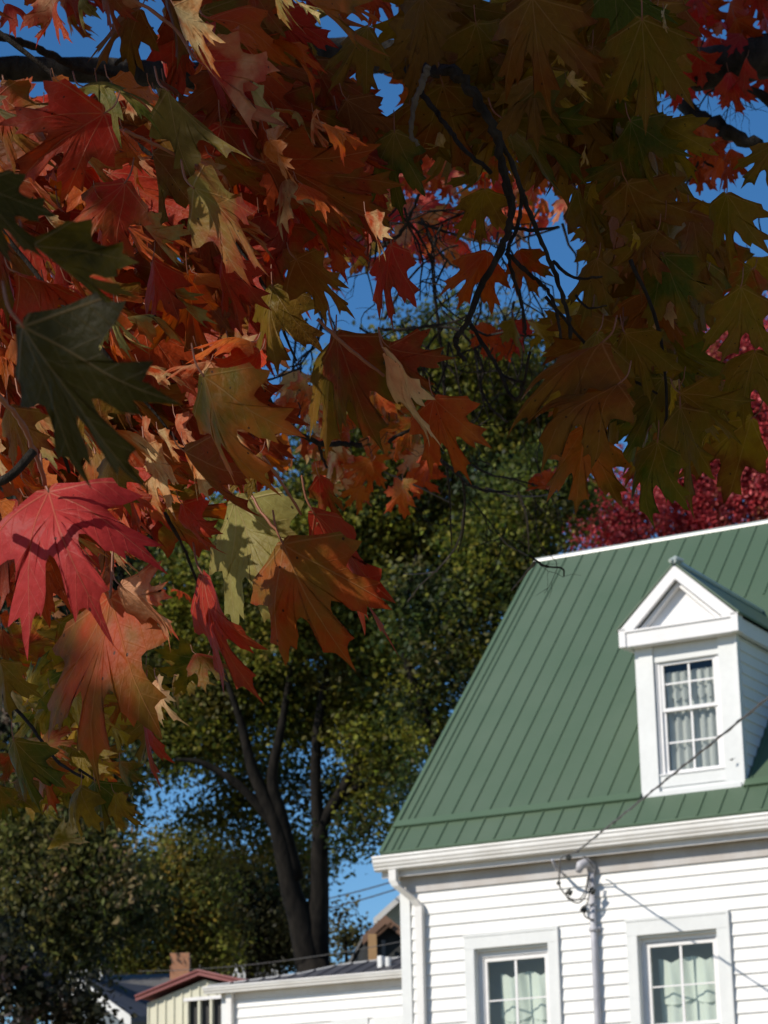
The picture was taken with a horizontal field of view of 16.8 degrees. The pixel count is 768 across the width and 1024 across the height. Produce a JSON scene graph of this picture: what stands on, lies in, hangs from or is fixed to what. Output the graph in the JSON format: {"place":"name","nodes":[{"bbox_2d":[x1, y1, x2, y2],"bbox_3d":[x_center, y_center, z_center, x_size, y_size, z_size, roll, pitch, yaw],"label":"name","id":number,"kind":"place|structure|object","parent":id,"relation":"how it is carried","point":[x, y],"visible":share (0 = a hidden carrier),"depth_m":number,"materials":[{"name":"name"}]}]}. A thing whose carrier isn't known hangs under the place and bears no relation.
{"place":"outdoors","nodes":[
{"label":"outdoors","id":0,"kind":"place"},
{"bbox_2d":[0,0,767,1023],"label":"sky","id":1,"kind":"structure","parent":0,"point":[555,242],"materials":[{"name":"blue"}]},
{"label":"ground","id":2,"kind":"structure","parent":0,"visible":0},
{"bbox_2d":[0,903,137,1023],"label":"shadowed shrub","id":3,"kind":"object","parent":2,"relation":"on","point":[79,1002],"visible":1,"depth_m":39.87,"materials":[{"name":"green plant"}]},
{"bbox_2d":[0,486,166,1023],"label":"tree","id":4,"kind":"object","parent":2,"relation":"on","point":[5,721],"visible":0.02,"depth_m":61.50,"materials":[{"name":"green plant"}]},
{"bbox_2d":[0,726,197,1023],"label":"fading lime tree","id":5,"kind":"object","parent":2,"relation":"on","point":[70,902],"visible":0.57,"depth_m":48.84,"materials":[{"name":"green plant"}]},
{"bbox_2d":[50,977,154,1023],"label":"dark roofed house","id":6,"kind":"structure","parent":2,"relation":"on","point":[126,1000],"depth_m":46.40,"materials":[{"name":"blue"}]},
{"bbox_2d":[101,953,218,986],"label":"grey roofed house","id":7,"kind":"structure","parent":2,"relation":"on","point":[181,962],"depth_m":64.90,"materials":[{"name":"grey"}]},
{"bbox_2d":[70,804,268,979],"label":"yellow green tree","id":8,"kind":"object","parent":2,"relation":"on","point":[207,949],"visible":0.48,"depth_m":73.55,"materials":[{"name":"green plant"}]},
{"bbox_2d":[134,969,247,1023],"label":"cream garage","id":9,"kind":"structure","parent":2,"relation":"on","point":[183,999],"depth_m":41.39,"materials":[{"name":"beige metal"}]},
{"bbox_2d":[183,995,220,1023],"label":"window","id":10,"kind":"structure","parent":9,"relation":"in","point":[200,1010],"depth_m":41.23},
{"bbox_2d":[209,961,285,978],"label":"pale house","id":11,"kind":"structure","parent":2,"relation":"on","point":[238,974],"depth_m":95.56,"materials":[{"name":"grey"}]},
{"bbox_2d":[209,961,270,977],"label":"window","id":12,"kind":"structure","parent":11,"relation":"in","point":[267,974],"depth_m":95.54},
{"bbox_2d":[329,882,389,898],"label":"power line","id":13,"kind":"object","parent":11,"relation":"attached to","point":[361,890],"visible":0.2,"depth_m":76.01,"materials":[{"name":"rubber"}]},
{"bbox_2d":[329,889,395,908],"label":"power line","id":14,"kind":"object","parent":11,"relation":"attached to","point":[366,898],"visible":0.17,"depth_m":74.67,"materials":[{"name":"rubber"}]},
{"bbox_2d":[187,821,341,978],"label":"shaded understorey tree","id":15,"kind":"object","parent":2,"relation":"on","point":[277,943],"visible":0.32,"depth_m":77.31,"materials":[{"name":"green plant"}]},
{"bbox_2d":[202,956,402,1023],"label":"white annex","id":16,"kind":"object","parent":2,"relation":"on","point":[365,992],"visible":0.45,"depth_m":34.66,"materials":[{"name":"plastic"}]},
{"bbox_2d":[332,1017,368,1023],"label":"window","id":17,"kind":"structure","parent":16,"relation":"in","point":[362,1020],"depth_m":34.32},
{"bbox_2d":[373,1016,402,1023],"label":"window","id":18,"kind":"structure","parent":16,"relation":"in","point":[392,1019],"depth_m":34.06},
{"bbox_2d":[329,894,378,965],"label":"trunkside bush","id":19,"kind":"object","parent":2,"relation":"on","point":[343,939],"visible":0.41,"depth_m":69.98,"materials":[{"name":"green plant"}]},
{"bbox_2d":[113,284,627,972],"bbox_3d":[-0.962,6.706,60.089,10.631,23.097,15.081,15,-23,-42],"label":"twin trunk tree","id":20,"kind":"object","parent":2,"relation":"on","point":[313,696],"visible":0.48,"depth_m":59.90,"materials":[{"name":"green plant"}]},
{"bbox_2d":[348,915,400,962],"bbox_3d":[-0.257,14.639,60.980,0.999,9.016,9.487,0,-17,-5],"label":"brown gabled house","id":21,"kind":"structure","parent":2,"relation":"on","point":[385,929],"depth_m":58.07,"materials":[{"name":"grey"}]},
{"bbox_2d":[0,0,767,850],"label":"sugar maple","id":22,"kind":"object","parent":2,"relation":"on","point":[136,390],"visible":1,"depth_m":2.92,"materials":[{"name":"orange plant"}]},
{"bbox_2d":[373,894,400,926],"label":"cream gabled house","id":23,"kind":"structure","parent":2,"relation":"on","point":[391,910],"depth_m":71.92,"materials":[{"name":"grey"}]},
{"bbox_2d":[349,419,637,822],"bbox_3d":[2.271,6.983,50.628,6.490,18.874,4.461,-10,-19,26],"label":"leaning tree","id":24,"kind":"object","parent":2,"relation":"on","point":[480,605],"visible":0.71,"depth_m":51.63,"materials":[{"name":"green plant"}]},
{"bbox_2d":[372,519,767,1023],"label":"white house","id":25,"kind":"structure","parent":2,"relation":"on","point":[549,757],"depth_m":27.01,"materials":[{"name":"plastic"}]},
{"bbox_2d":[138,941,400,971],"bbox_3d":[-1.049,6.489,39.059,0.011,1.234,17.349,6,-18,-22],"label":"power line","id":26,"kind":"object","parent":25,"relation":"attached to","point":[277,961],"visible":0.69,"depth_m":40.36,"materials":[{"name":"black rubber"}]},
{"bbox_2d":[463,927,562,1023],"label":"window","id":27,"kind":"structure","parent":25,"relation":"in","point":[549,948],"depth_m":26.82,"materials":[{"name":"white wood"}]},
{"bbox_2d":[500,971,546,1023],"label":"curtain","id":28,"kind":"object","parent":25,"relation":"hanging from","point":[532,984],"visible":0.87,"depth_m":26.85,"materials":[{"name":"white fabric"}]},
{"bbox_2d":[576,697,767,851],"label":"service wire","id":29,"kind":"object","parent":25,"relation":"attached to","point":[694,757],"visible":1,"depth_m":20.09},
{"bbox_2d":[625,910,735,1023],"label":"window","id":30,"kind":"structure","parent":25,"relation":"in","point":[718,922],"depth_m":25.93,"materials":[{"name":"white wood"}]},
{"bbox_2d":[658,956,716,1022],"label":"curtain","id":31,"kind":"object","parent":25,"relation":"hanging from","point":[700,1002],"visible":0.81,"depth_m":25.99,"materials":[{"name":"white fabric"}]},
{"bbox_2d":[665,666,718,770],"bbox_3d":[3.214,2.147,26.775,0.648,1.085,0.079,-10,-19,28],"label":"curtain","id":32,"kind":"object","parent":25,"relation":"hanging from","point":[679,722],"visible":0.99,"depth_m":26.80,"materials":[{"name":"white fabric"}]},
{"bbox_2d":[561,291,767,550],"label":"crimson maple","id":33,"kind":"object","parent":2,"relation":"on","point":[710,511],"visible":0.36,"depth_m":57.20,"materials":[{"name":"red plant"}]}
]}

